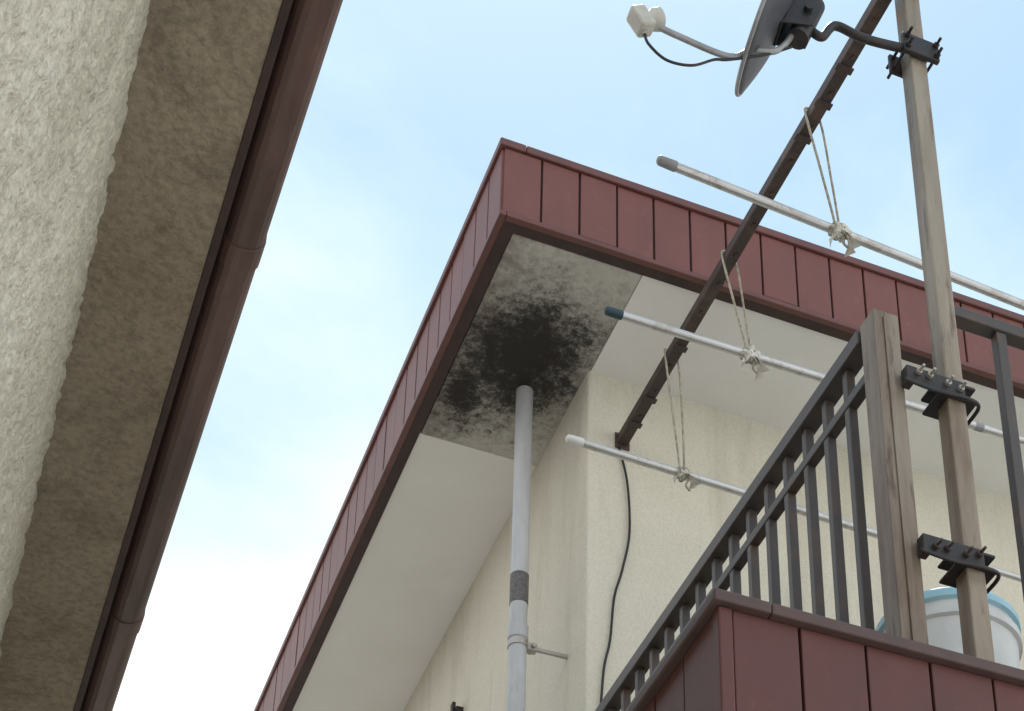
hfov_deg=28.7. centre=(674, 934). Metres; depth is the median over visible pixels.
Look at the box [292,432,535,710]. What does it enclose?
side soffit
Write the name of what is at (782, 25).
satellite dish
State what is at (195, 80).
soffit
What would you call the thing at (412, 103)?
sky
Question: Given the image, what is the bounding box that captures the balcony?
[595,305,1023,710]
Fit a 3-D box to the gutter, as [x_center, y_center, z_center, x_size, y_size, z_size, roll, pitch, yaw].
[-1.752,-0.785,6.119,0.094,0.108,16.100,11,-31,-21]
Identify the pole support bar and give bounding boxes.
[615,0,891,450]
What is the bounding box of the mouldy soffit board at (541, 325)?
[421,233,641,464]
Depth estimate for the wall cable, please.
6.71 m
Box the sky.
[112,0,1023,710]
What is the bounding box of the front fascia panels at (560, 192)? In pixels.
[502,148,1023,380]
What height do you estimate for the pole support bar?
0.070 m
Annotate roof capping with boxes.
[254,137,1023,710]
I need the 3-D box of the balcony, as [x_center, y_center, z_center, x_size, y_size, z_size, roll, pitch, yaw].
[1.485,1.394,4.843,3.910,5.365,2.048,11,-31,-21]
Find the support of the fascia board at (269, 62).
attached to the pitched roof
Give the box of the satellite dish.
[626,0,942,96]
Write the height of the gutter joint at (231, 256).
0.118 m
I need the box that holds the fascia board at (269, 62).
[73,0,292,710]
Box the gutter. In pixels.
[80,0,342,710]
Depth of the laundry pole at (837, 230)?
5.63 m
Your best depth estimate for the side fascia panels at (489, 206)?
7.56 m
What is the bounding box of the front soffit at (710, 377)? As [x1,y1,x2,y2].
[591,275,1023,497]
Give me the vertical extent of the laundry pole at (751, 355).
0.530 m
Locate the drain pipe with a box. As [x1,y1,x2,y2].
[506,385,567,710]
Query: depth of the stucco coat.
3.67 m
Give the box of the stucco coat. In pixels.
[0,0,150,656]
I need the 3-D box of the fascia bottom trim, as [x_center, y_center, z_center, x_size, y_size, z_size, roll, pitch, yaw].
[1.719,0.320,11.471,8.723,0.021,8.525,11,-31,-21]
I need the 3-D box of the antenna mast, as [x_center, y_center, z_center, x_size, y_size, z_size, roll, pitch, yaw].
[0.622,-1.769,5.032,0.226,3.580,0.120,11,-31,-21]
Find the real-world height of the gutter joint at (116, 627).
0.118 m
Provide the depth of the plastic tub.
5.19 m
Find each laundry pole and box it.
[565,348,1020,581]
[604,250,1023,444]
[656,107,1023,309]
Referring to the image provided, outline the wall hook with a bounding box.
[450,701,463,710]
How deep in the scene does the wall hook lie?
7.92 m
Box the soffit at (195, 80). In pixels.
[0,0,281,710]
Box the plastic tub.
[875,587,1022,668]
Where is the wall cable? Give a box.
[600,446,630,702]
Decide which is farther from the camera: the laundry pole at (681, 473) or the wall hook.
the wall hook
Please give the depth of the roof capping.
7.10 m
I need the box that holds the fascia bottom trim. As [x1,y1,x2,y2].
[276,209,1023,710]
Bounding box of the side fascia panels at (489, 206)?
[259,149,503,710]
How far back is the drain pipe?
6.79 m
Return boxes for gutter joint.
[106,609,145,637]
[217,231,266,272]
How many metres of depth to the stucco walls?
7.12 m
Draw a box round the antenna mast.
[894,0,1000,661]

